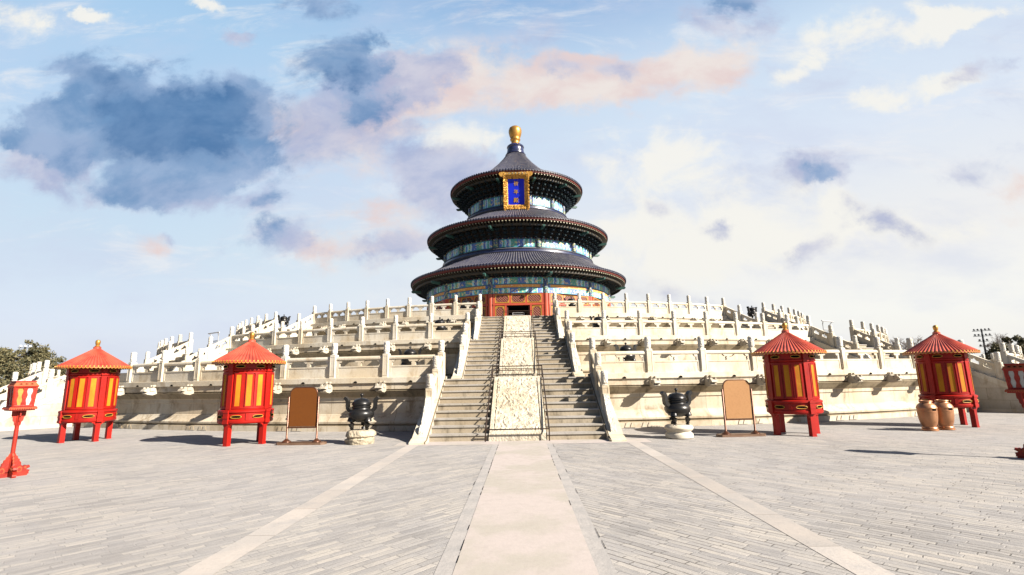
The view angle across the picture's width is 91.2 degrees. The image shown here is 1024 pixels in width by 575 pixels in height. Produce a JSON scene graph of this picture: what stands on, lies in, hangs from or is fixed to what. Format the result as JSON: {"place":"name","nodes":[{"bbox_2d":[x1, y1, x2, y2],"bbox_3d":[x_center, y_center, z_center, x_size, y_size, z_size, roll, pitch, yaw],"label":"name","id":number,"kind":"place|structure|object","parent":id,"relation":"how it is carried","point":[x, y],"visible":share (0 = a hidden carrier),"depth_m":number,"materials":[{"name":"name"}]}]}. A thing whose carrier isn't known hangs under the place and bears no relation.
{"place":"outdoors","nodes":[
{"label":"outdoors","id":0,"kind":"place"},
{"bbox_2d":[394,441,499,445],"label":"landing pavement","id":1,"kind":"structure","parent":0,"point":[456,443],"depth_m":14.94,"materials":[{"name":"stone"}]},
{"bbox_2d":[0,392,1023,574],"bbox_3d":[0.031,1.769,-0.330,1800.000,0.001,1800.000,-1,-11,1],"label":"courtyard ground","id":2,"kind":"structure","parent":0,"point":[902,496],"depth_m":7.76,"materials":[{"name":"stone"}]},
{"bbox_2d":[0,347,28,393],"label":"evergreen tree","id":3,"kind":"object","parent":2,"relation":"on","point":[8,356],"visible":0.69,"depth_m":58.35,"materials":[{"name":"green plant"}]},
{"bbox_2d":[0,381,38,477],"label":"lamp post","id":4,"kind":"object","parent":2,"relation":"on","point":[21,398],"visible":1,"depth_m":10.69,"materials":[{"name":"red wood"}]},
{"bbox_2d":[0,340,66,393],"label":"evergreen tree","id":5,"kind":"object","parent":2,"relation":"on","point":[34,353],"visible":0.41,"depth_m":64.54,"materials":[{"name":"green plant"}]},
{"bbox_2d":[42,351,66,379],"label":"evergreen tree","id":6,"kind":"object","parent":2,"relation":"on","point":[61,359],"visible":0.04,"depth_m":73.77,"materials":[{"name":"green plant"}]},
{"bbox_2d":[54,340,131,442],"bbox_3d":[-15.000,3.635,17.911,2.158,3.533,2.158,2,-11,-17],"label":"round red shrine","id":7,"kind":"object","parent":2,"relation":"on","point":[91,385],"visible":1,"depth_m":17.36,"materials":[{"name":"paint"}]},
{"bbox_2d":[67,378,75,407],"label":"window","id":8,"kind":"structure","parent":7,"relation":"in","point":[72,382],"depth_m":17.18,"materials":[{"name":"yellow fabric"}]},
{"bbox_2d":[75,377,86,407],"bbox_3d":[-14.784,3.605,17.214,0.194,1.022,0.030,2,-11,-17],"label":"window","id":9,"kind":"structure","parent":7,"relation":"in","point":[82,380],"depth_m":17.20,"materials":[{"name":"yellow fabric"}]},
{"bbox_2d":[87,377,97,407],"bbox_3d":[-14.519,3.628,17.360,0.194,1.022,0.030,8,-14,-41],"label":"window","id":10,"kind":"structure","parent":7,"relation":"in","point":[93,382],"depth_m":17.36,"materials":[{"name":"yellow fabric"}]},
{"bbox_2d":[106,377,113,406],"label":"window","id":11,"kind":"structure","parent":7,"relation":"in","point":[111,381],"depth_m":17.81,"materials":[{"name":"yellow fabric"}]},
{"bbox_2d":[112,377,118,405],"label":"window","id":12,"kind":"structure","parent":7,"relation":"in","point":[117,378],"depth_m":18.10,"materials":[{"name":"yellow fabric"}]},
{"bbox_2d":[0,326,313,430],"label":"marble staircase","id":13,"kind":"structure","parent":2,"relation":"on","point":[44,414],"depth_m":23.82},
{"bbox_2d":[0,371,42,399],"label":"stair balustrade","id":14,"kind":"object","parent":13,"relation":"on","point":[15,378],"visible":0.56,"depth_m":27.44,"materials":[{"name":"stone"}]},
{"bbox_2d":[0,369,65,414],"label":"stair balustrade","id":15,"kind":"object","parent":13,"relation":"on","point":[49,386],"visible":0.47,"depth_m":24.07,"materials":[{"name":"stone"}]},
{"bbox_2d":[137,341,188,371],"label":"stair balustrade","id":16,"kind":"object","parent":13,"relation":"on","point":[172,355],"visible":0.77,"depth_m":33.48,"materials":[{"name":"stone"}]},
{"bbox_2d":[173,336,229,370],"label":"stair balustrade","id":17,"kind":"object","parent":13,"relation":"on","point":[210,350],"visible":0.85,"depth_m":30.52,"materials":[{"name":"stone"}]},
{"bbox_2d":[236,319,274,340],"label":"stair balustrade","id":18,"kind":"object","parent":13,"relation":"on","point":[260,329],"visible":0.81,"depth_m":38.75,"materials":[{"name":"stone"}]},
{"bbox_2d":[279,313,312,337],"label":"stair balustrade","id":19,"kind":"object","parent":13,"relation":"on","point":[296,325],"visible":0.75,"depth_m":35.87,"materials":[{"name":"stone"}]},
{"bbox_2d":[212,332,285,446],"bbox_3d":[-8.531,3.208,16.223,2.158,3.533,2.158,5,-12,-30],"label":"round red shrine","id":20,"kind":"object","parent":2,"relation":"on","point":[247,383],"visible":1,"depth_m":15.64,"materials":[{"name":"paint"}]},
{"bbox_2d":[221,374,226,406],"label":"window","id":21,"kind":"structure","parent":20,"relation":"in","point":[225,375],"depth_m":15.62,"materials":[{"name":"yellow fabric"}]},
{"bbox_2d":[233,373,242,406],"bbox_3d":[-8.457,3.175,15.498,0.194,1.022,0.030,0,-11,-6],"label":"window","id":22,"kind":"structure","parent":20,"relation":"in","point":[238,383],"depth_m":15.49,"materials":[{"name":"yellow fabric"}]},
{"bbox_2d":[244,373,253,406],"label":"window","id":23,"kind":"structure","parent":20,"relation":"in","point":[250,376],"depth_m":15.58,"materials":[{"name":"yellow fabric"}]},
{"bbox_2d":[255,373,263,406],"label":"window","id":24,"kind":"structure","parent":20,"relation":"in","point":[260,378],"depth_m":15.78,"materials":[{"name":"yellow fabric"}]},
{"bbox_2d":[269,373,273,405],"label":"window","id":25,"kind":"structure","parent":20,"relation":"in","point":[272,375],"depth_m":16.28,"materials":[{"name":"yellow fabric"}]},
{"bbox_2d":[178,446,416,574],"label":"paving strip","id":26,"kind":"object","parent":2,"relation":"on","point":[220,560],"visible":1,"depth_m":6.53,"materials":[{"name":"stone"}]},
{"bbox_2d":[276,387,326,444],"bbox_3d":[-6.476,3.959,15.537,1.520,1.734,0.340,-2,-11,3],"label":"sign board","id":27,"kind":"object","parent":2,"relation":"on","point":[303,408],"visible":1,"depth_m":15.54,"materials":[{"name":"brown wood"}]},
{"bbox_2d":[344,429,375,444],"bbox_3d":[-4.658,4.579,15.405,0.898,0.405,0.905,-7,-12,30],"label":"stone pedestal","id":28,"kind":"object","parent":2,"relation":"on","point":[359,436],"visible":0.99,"depth_m":15.09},
{"bbox_2d":[344,393,379,429],"bbox_3d":[-4.667,3.846,15.546,0.984,1.108,0.790,-9,-13,37],"label":"bronze censer","id":29,"kind":"object","parent":28,"relation":"on","point":[361,411],"visible":1,"depth_m":15.33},
{"bbox_2d":[434,444,498,574],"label":"path border","id":30,"kind":"object","parent":2,"relation":"on","point":[448,560],"visible":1,"depth_m":6.39,"materials":[{"name":"stone"}]},
{"bbox_2d":[409,314,626,444],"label":"marble staircase","id":31,"kind":"structure","parent":2,"relation":"on","point":[517,401],"depth_m":17.88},
{"bbox_2d":[419,356,442,434],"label":"stair balustrade","id":32,"kind":"object","parent":31,"relation":"on","point":[433,380],"visible":0.98,"depth_m":16.88,"materials":[{"name":"stone"}]},
{"bbox_2d":[457,323,468,374],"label":"stair balustrade","id":33,"kind":"object","parent":31,"relation":"on","point":[463,344],"visible":0.98,"depth_m":24.36,"materials":[{"name":"stone"}]},
{"bbox_2d":[474,301,480,339],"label":"stair balustrade","id":34,"kind":"object","parent":31,"relation":"on","point":[477,319],"visible":1,"depth_m":30.62,"materials":[{"name":"stone"}]},
{"bbox_2d":[485,365,549,441],"bbox_3d":[0.183,3.869,17.502,1.982,2.404,4.312,-1,-11,1],"label":"metal railing","id":35,"kind":"object","parent":31,"relation":"on","point":[487,414],"visible":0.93,"depth_m":17.37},
{"bbox_2d":[496,331,539,376],"bbox_3d":[0.281,3.247,25.043,1.982,2.546,4.312,-1,-11,1],"label":"metal railing","id":36,"kind":"object","parent":31,"relation":"on","point":[517,337],"visible":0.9,"depth_m":25.55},
{"bbox_2d":[501,310,534,338],"bbox_3d":[0.354,2.360,31.311,1.982,2.465,4.312,-1,-11,1],"label":"metal railing","id":37,"kind":"object","parent":31,"relation":"on","point":[518,315],"visible":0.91,"depth_m":31.60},
{"bbox_2d":[554,300,561,337],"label":"stair balustrade","id":38,"kind":"object","parent":31,"relation":"on","point":[557,317],"visible":0.98,"depth_m":30.55,"materials":[{"name":"stone"}]},
{"bbox_2d":[566,321,578,371],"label":"stair balustrade","id":39,"kind":"object","parent":31,"relation":"on","point":[571,343],"visible":1,"depth_m":24.30,"materials":[{"name":"stone"}]},
{"bbox_2d":[591,353,616,431],"bbox_3d":[3.122,3.554,17.319,0.278,2.748,3.669,-1,-11,1],"label":"stair balustrade","id":40,"kind":"object","parent":31,"relation":"on","point":[600,375],"visible":0.98,"depth_m":16.78,"materials":[{"name":"stone"}]},
{"bbox_2d":[72,313,984,431],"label":"marble terrace","id":41,"kind":"structure","parent":2,"relation":"on","point":[636,398],"depth_m":21.11,"materials":[{"name":"stone"}]},
{"bbox_2d":[28,360,64,384],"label":"terrace balustrade","id":42,"kind":"object","parent":41,"relation":"on","point":[34,368],"visible":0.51,"depth_m":29.80,"materials":[{"name":"stone"}]},
{"bbox_2d":[156,332,192,355],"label":"terrace balustrade","id":43,"kind":"object","parent":41,"relation":"on","point":[162,345],"visible":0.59,"depth_m":36.59,"materials":[{"name":"stone"}]},
{"bbox_2d":[208,332,219,348],"bbox_3d":[-20.616,3.848,34.656,1.600,1.485,0.167,-8,-13,35],"label":"metal barrier","id":44,"kind":"object","parent":41,"relation":"on","point":[216,340],"visible":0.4,"depth_m":34.53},
{"bbox_2d":[235,312,277,334],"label":"terrace balustrade","id":45,"kind":"object","parent":41,"relation":"on","point":[246,325],"visible":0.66,"depth_m":42.98,"materials":[{"name":"stone"}]},
{"bbox_2d":[119,340,444,382],"bbox_3d":[-12.324,3.359,21.938,20.033,1.400,1.371,-4,-11,17],"label":"terrace balustrade","id":46,"kind":"object","parent":41,"relation":"on","point":[385,368],"visible":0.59,"depth_m":20.23,"materials":[{"name":"stone"}]},
{"bbox_2d":[278,314,290,326],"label":"bronze censer","id":47,"kind":"object","parent":41,"relation":"on","point":[285,319],"visible":0.81,"depth_m":40.66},
{"bbox_2d":[228,312,470,347],"bbox_3d":[-10.220,2.536,29.067,16.440,1.400,1.162,-4,-11,17],"label":"terrace balustrade","id":48,"kind":"object","parent":41,"relation":"on","point":[395,333],"visible":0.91,"depth_m":28.14,"materials":[{"name":"stone"}]},
{"bbox_2d":[312,294,481,323],"bbox_3d":[-8.495,1.534,34.990,13.445,1.400,0.977,-4,-11,17],"label":"terrace balustrade","id":49,"kind":"object","parent":41,"relation":"on","point":[455,305],"visible":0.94,"depth_m":34.39,"materials":[{"name":"stone"}]},
{"bbox_2d":[398,346,422,364],"bbox_3d":[-4.588,3.203,22.582,0.984,1.108,0.790,-9,-13,37],"label":"bronze censer","id":50,"kind":"object","parent":41,"relation":"on","point":[410,351],"visible":0.53,"depth_m":22.40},
{"bbox_2d":[435,317,448,330],"bbox_3d":[-4.137,2.250,28.753,0.984,1.108,0.790,-9,-13,37],"label":"bronze censer","id":51,"kind":"object","parent":41,"relation":"on","point":[441,327],"visible":0.52,"depth_m":28.53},
{"bbox_2d":[458,299,473,308],"bbox_3d":[-3.170,1.310,34.607,0.984,1.108,0.790,6,-13,-35],"label":"bronze censer","id":52,"kind":"object","parent":41,"relation":"on","point":[463,306],"visible":0.4,"depth_m":34.42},
{"bbox_2d":[411,125,625,316],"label":"temple hall","id":53,"kind":"structure","parent":41,"relation":"on","point":[533,258],"depth_m":57.52,"materials":[{"name":"blue tile"}]},
{"bbox_2d":[461,297,471,302],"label":"lattice window","id":54,"kind":"structure","parent":53,"relation":"in","point":[469,299],"depth_m":55.73,"materials":[{"name":"red wood"}]},
{"bbox_2d":[474,295,484,303],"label":"lattice window","id":55,"kind":"structure","parent":53,"relation":"in","point":[476,297],"depth_m":54.78,"materials":[{"name":"red wood"}]},
{"bbox_2d":[481,307,485,316],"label":"lattice door","id":56,"kind":"structure","parent":53,"relation":"in","point":[483,308],"depth_m":54.37,"materials":[{"name":"red wood"}]},
{"bbox_2d":[495,306,503,315],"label":"lattice door","id":57,"kind":"structure","parent":53,"relation":"in","point":[499,310],"depth_m":53.97,"materials":[{"name":"red wood"}]},
{"bbox_2d":[495,294,508,302],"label":"lattice window","id":58,"kind":"structure","parent":53,"relation":"in","point":[504,298],"depth_m":54.21,"materials":[{"name":"red wood"}]},
{"bbox_2d":[499,171,532,210],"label":"name plaque","id":59,"kind":"object","parent":53,"relation":"attached to","point":[516,192],"visible":1,"depth_m":60.22,"materials":[{"name":"gold metal"}]},
{"bbox_2d":[511,294,524,302],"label":"lattice window","id":60,"kind":"structure","parent":53,"relation":"in","point":[515,298],"depth_m":54.18,"materials":[{"name":"red wood"}]},
{"bbox_2d":[527,294,540,301],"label":"lattice window","id":61,"kind":"structure","parent":53,"relation":"in","point":[530,297],"depth_m":54.16,"materials":[{"name":"red wood"}]},
{"bbox_2d":[532,306,541,315],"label":"lattice door","id":62,"kind":"structure","parent":53,"relation":"in","point":[536,311],"depth_m":53.89,"materials":[{"name":"red wood"}]},
{"bbox_2d":[551,294,562,302],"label":"lattice window","id":63,"kind":"structure","parent":53,"relation":"in","point":[559,298],"depth_m":54.87,"materials":[{"name":"red wood"}]},
{"bbox_2d":[563,297,574,305],"bbox_3d":[4.088,1.164,34.501,0.984,1.108,0.790,-9,-13,37],"label":"bronze censer","id":64,"kind":"object","parent":41,"relation":"on","point":[571,299],"visible":0.3,"depth_m":34.29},
{"bbox_2d":[589,314,607,326],"bbox_3d":[4.961,2.066,28.620,0.984,1.108,0.790,6,-13,-35],"label":"bronze censer","id":65,"kind":"object","parent":41,"relation":"on","point":[596,324],"visible":0.43,"depth_m":28.45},
{"bbox_2d":[614,342,637,360],"bbox_3d":[5.109,3.007,22.440,0.790,1.108,0.984,-10,-14,39],"label":"bronze censer","id":66,"kind":"object","parent":41,"relation":"on","point":[627,357],"visible":0.59,"depth_m":22.25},
{"bbox_2d":[553,292,725,315],"bbox_3d":[9.266,1.176,34.731,13.445,1.400,0.977,2,-11,-15],"label":"terrace balustrade","id":67,"kind":"object","parent":41,"relation":"on","point":[603,303],"visible":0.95,"depth_m":34.15,"materials":[{"name":"stone"}]},
{"bbox_2d":[564,310,811,336],"bbox_3d":[10.857,2.110,28.760,16.440,1.400,1.162,2,-11,-15],"label":"terrace balustrade","id":68,"kind":"object","parent":41,"relation":"on","point":[639,328],"visible":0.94,"depth_m":27.88,"materials":[{"name":"stone"}]},
{"bbox_2d":[746,306,756,317],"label":"bronze censer","id":69,"kind":"object","parent":41,"relation":"on","point":[751,310],"visible":0.83,"depth_m":40.27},
{"bbox_2d":[589,336,963,373],"bbox_3d":[12.784,2.853,21.571,20.033,1.400,1.371,2,-11,-15],"label":"terrace balustrade","id":70,"kind":"object","parent":41,"relation":"on","point":[649,363],"visible":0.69,"depth_m":19.97,"materials":[{"name":"stone"}]},
{"bbox_2d":[761,302,805,323],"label":"terrace balustrade","id":71,"kind":"object","parent":41,"relation":"on","point":[802,318],"visible":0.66,"depth_m":42.30,"materials":[{"name":"stone"}]},
{"bbox_2d":[821,320,833,337],"bbox_3d":[21.456,3.000,34.042,1.600,1.485,0.167,6,-13,-33],"label":"metal barrier","id":72,"kind":"object","parent":41,"relation":"on","point":[823,326],"visible":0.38,"depth_m":33.93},
{"bbox_2d":[849,320,888,342],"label":"terrace balustrade","id":73,"kind":"object","parent":41,"relation":"on","point":[882,334],"visible":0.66,"depth_m":36.20,"materials":[{"name":"stone"}]},
{"bbox_2d":[981,343,1023,368],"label":"terrace balustrade","id":74,"kind":"object","parent":41,"relation":"on","point":[1015,350],"visible":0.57,"depth_m":29.00,"materials":[{"name":"stone"}]},
{"bbox_2d":[547,444,617,574],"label":"path border","id":75,"kind":"object","parent":2,"relation":"on","point":[604,565],"visible":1,"depth_m":6.29,"materials":[{"name":"stone"}]},
{"bbox_2d":[664,424,693,438],"bbox_3d":[5.114,4.403,15.364,0.860,0.400,0.860,-1,-11,1],"label":"stone pedestal","id":76,"kind":"object","parent":2,"relation":"on","point":[680,431],"visible":0.98,"depth_m":15.04,"materials":[{"name":"stone"}]},
{"bbox_2d":[660,388,692,425],"bbox_3d":[5.102,3.667,15.501,0.984,1.108,0.790,-4,-11,17],"label":"bronze censer","id":77,"kind":"object","parent":76,"relation":"on","point":[676,404],"visible":1,"depth_m":15.30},
{"bbox_2d":[716,379,765,436],"bbox_3d":[7.066,3.748,15.674,1.520,1.734,0.340,0,-11,-4],"label":"sign board","id":78,"kind":"object","parent":2,"relation":"on","point":[737,398],"visible":1,"depth_m":15.67,"materials":[{"name":"wood"}]},
{"bbox_2d":[628,442,894,574],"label":"paving strip","id":79,"kind":"object","parent":2,"relation":"on","point":[854,563],"visible":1,"depth_m":6.18,"materials":[{"name":"stone"}]},
{"bbox_2d":[751,323,826,436],"bbox_3d":[8.956,2.886,16.136,2.158,3.533,2.158,-9,-13,35],"label":"round red shrine","id":80,"kind":"object","parent":2,"relation":"on","point":[790,374],"visible":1,"depth_m":15.56,"materials":[{"name":"paint"}]},
{"bbox_2d":[764,365,768,396],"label":"window","id":81,"kind":"structure","parent":80,"relation":"in","point":[764,365],"depth_m":16.26,"materials":[{"name":"yellow fabric"}]},
{"bbox_2d":[772,364,781,396],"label":"window","id":82,"kind":"structure","parent":80,"relation":"in","point":[777,384],"depth_m":15.76,"materials":[{"name":"yellow fabric"}]},
{"bbox_2d":[782,364,792,397],"bbox_3d":[8.535,2.885,15.538,0.194,1.022,0.030,-9,-13,35],"label":"window","id":83,"kind":"structure","parent":80,"relation":"in","point":[786,369],"depth_m":15.53,"materials":[{"name":"yellow fabric"}]},
{"bbox_2d":[793,364,803,397],"bbox_3d":[8.806,2.859,15.420,0.194,1.022,0.030,-3,-11,12],"label":"window","id":84,"kind":"structure","parent":80,"relation":"in","point":[797,368],"depth_m":15.41,"materials":[{"name":"yellow fabric"}]},
{"bbox_2d":[810,363,817,396],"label":"window","id":85,"kind":"structure","parent":80,"relation":"in","point":[811,365],"depth_m":15.49,"materials":[{"name":"yellow fabric"}]},
{"bbox_2d":[814,364,819,396],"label":"window","id":86,"kind":"structure","parent":80,"relation":"in","point":[814,364],"depth_m":15.67,"materials":[{"name":"yellow fabric"}]},
{"bbox_2d":[724,318,1023,412],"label":"marble staircase","id":87,"kind":"structure","parent":2,"relation":"on","point":[992,394],"depth_m":23.62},
{"bbox_2d":[725,305,759,328],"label":"stair balustrade","id":88,"kind":"object","parent":87,"relation":"on","point":[741,316],"visible":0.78,"depth_m":35.40,"materials":[{"name":"stone"}]},
{"bbox_2d":[765,309,803,329],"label":"stair balustrade","id":89,"kind":"object","parent":87,"relation":"on","point":[779,319],"visible":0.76,"depth_m":38.17,"materials":[{"name":"stone"}]},
{"bbox_2d":[811,325,871,358],"bbox_3d":[19.575,3.475,29.377,0.278,2.887,3.669,5,-12,-31],"label":"stair balustrade","id":90,"kind":"object","parent":87,"relation":"on","point":[830,340],"visible":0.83,"depth_m":29.97,"materials":[{"name":"stone"}]},
{"bbox_2d":[854,328,906,358],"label":"stair balustrade","id":91,"kind":"object","parent":87,"relation":"on","point":[870,342],"visible":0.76,"depth_m":32.84,"materials":[{"name":"stone"}]},
{"bbox_2d":[968,352,1005,380],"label":"stair balustrade","id":92,"kind":"object","parent":87,"relation":"on","point":[996,370],"visible":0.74,"depth_m":23.69,"materials":[{"name":"stone"}]},
{"bbox_2d":[1007,354,1023,363],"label":"stair balustrade","id":93,"kind":"object","parent":87,"relation":"on","point":[1011,358],"visible":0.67,"depth_m":27.32,"materials":[{"name":"stone"}]},
{"bbox_2d":[889,336,915,349],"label":"bare tree","id":94,"kind":"object","parent":2,"relation":"on","point":[893,342],"visible":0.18,"depth_m":74.16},
{"bbox_2d":[901,335,922,348],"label":"bare tree","id":95,"kind":"object","parent":2,"relation":"on","point":[920,339],"visible":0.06,"depth_m":78.50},
{"bbox_2d":[915,400,938,430],"bbox_3d":[13.444,4.136,16.227,0.561,0.955,0.561,0,-11,-7],"label":"litter bin","id":96,"kind":"object","parent":2,"relation":"on","point":[927,412],"visible":1,"depth_m":16.06,"materials":[{"name":"orange metal"}]},
{"bbox_2d":[902,325,980,427],"bbox_3d":[15.358,3.096,17.861,2.158,3.533,2.158,-6,-12,23],"label":"round red shrine","id":97,"kind":"object","parent":2,"relation":"on","point":[943,368],"visible":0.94,"depth_m":17.32,"materials":[{"name":"paint"}]},
{"bbox_2d":[915,363,921,391],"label":"window","id":98,"kind":"structure","parent":97,"relation":"in","point":[917,369],"depth_m":18.12,"materials":[{"name":"yellow fabric"}]},
{"bbox_2d":[919,363,927,391],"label":"window","id":99,"kind":"structure","parent":97,"relation":"in","point":[921,366],"depth_m":17.84,"materials":[{"name":"yellow fabric"}]},
{"bbox_2d":[934,363,945,392],"bbox_3d":[14.821,3.116,17.365,0.030,1.022,0.194,8,-14,-41],"label":"window","id":100,"kind":"structure","parent":97,"relation":"in","point":[938,366],"depth_m":17.36,"materials":[{"name":"yellow fabric"}]},
{"bbox_2d":[945,362,957,392],"bbox_3d":[15.066,3.080,17.191,0.194,1.022,0.030,-6,-12,23],"label":"window","id":101,"kind":"structure","parent":97,"relation":"in","point":[949,365],"depth_m":17.18,"materials":[{"name":"yellow fabric"}]},
{"bbox_2d":[957,362,967,392],"bbox_3d":[15.359,3.063,17.131,0.194,1.022,0.030,-1,-11,0],"label":"window","id":102,"kind":"structure","parent":97,"relation":"in","point":[959,364],"depth_m":17.12,"materials":[{"name":"yellow fabric"}]},
{"bbox_2d":[933,400,955,429],"bbox_3d":[14.128,4.159,16.414,0.561,0.955,0.561,0,-11,-7],"label":"litter bin","id":103,"kind":"object","parent":2,"relation":"on","point":[945,409],"visible":0.91,"depth_m":16.22,"materials":[{"name":"orange metal"}]},
{"bbox_2d":[972,328,991,356],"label":"floodlight mast","id":104,"kind":"object","parent":2,"relation":"on","point":[983,340],"visible":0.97,"depth_m":87.23,"materials":[{"name":"metal"}]},
{"bbox_2d":[980,334,1007,348],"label":"bare tree","id":105,"kind":"object","parent":2,"relation":"on","point":[997,341],"visible":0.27,"depth_m":85.78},
{"bbox_2d":[979,334,1023,364],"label":"evergreen tree","id":106,"kind":"object","parent":2,"relation":"on","point":[1019,340],"visible":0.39,"depth_m":73.71,"materials":[{"name":"green plant"}]},
{"bbox_2d":[1002,363,1023,457],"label":"lamp post","id":107,"kind":"object","parent":2,"relation":"on","point":[1014,375],"visible":1,"depth_m":10.75,"materials":[{"name":"red wood"}]},
{"bbox_2d":[0,0,1023,380],"label":"sky","id":108,"kind":"structure","parent":0,"point":[168,168],"materials":[{"name":"blue"}]},
{"bbox_2d":[452,440,598,574],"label":"path","id":109,"kind":"structure","parent":0,"point":[524,521],"depth_m":6.36,"materials":[{"name":"stone"}]},
{"bbox_2d":[456,447,605,562],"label":"pavement joints","id":110,"kind":"object","parent":109,"relation":"on","point":[481,492],"visible":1,"depth_m":7.46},
{"bbox_2d":[545,438,651,443],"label":"landing pavement","id":111,"kind":"structure","parent":0,"point":[593,440],"depth_m":14.89,"materials":[{"name":"stone"}]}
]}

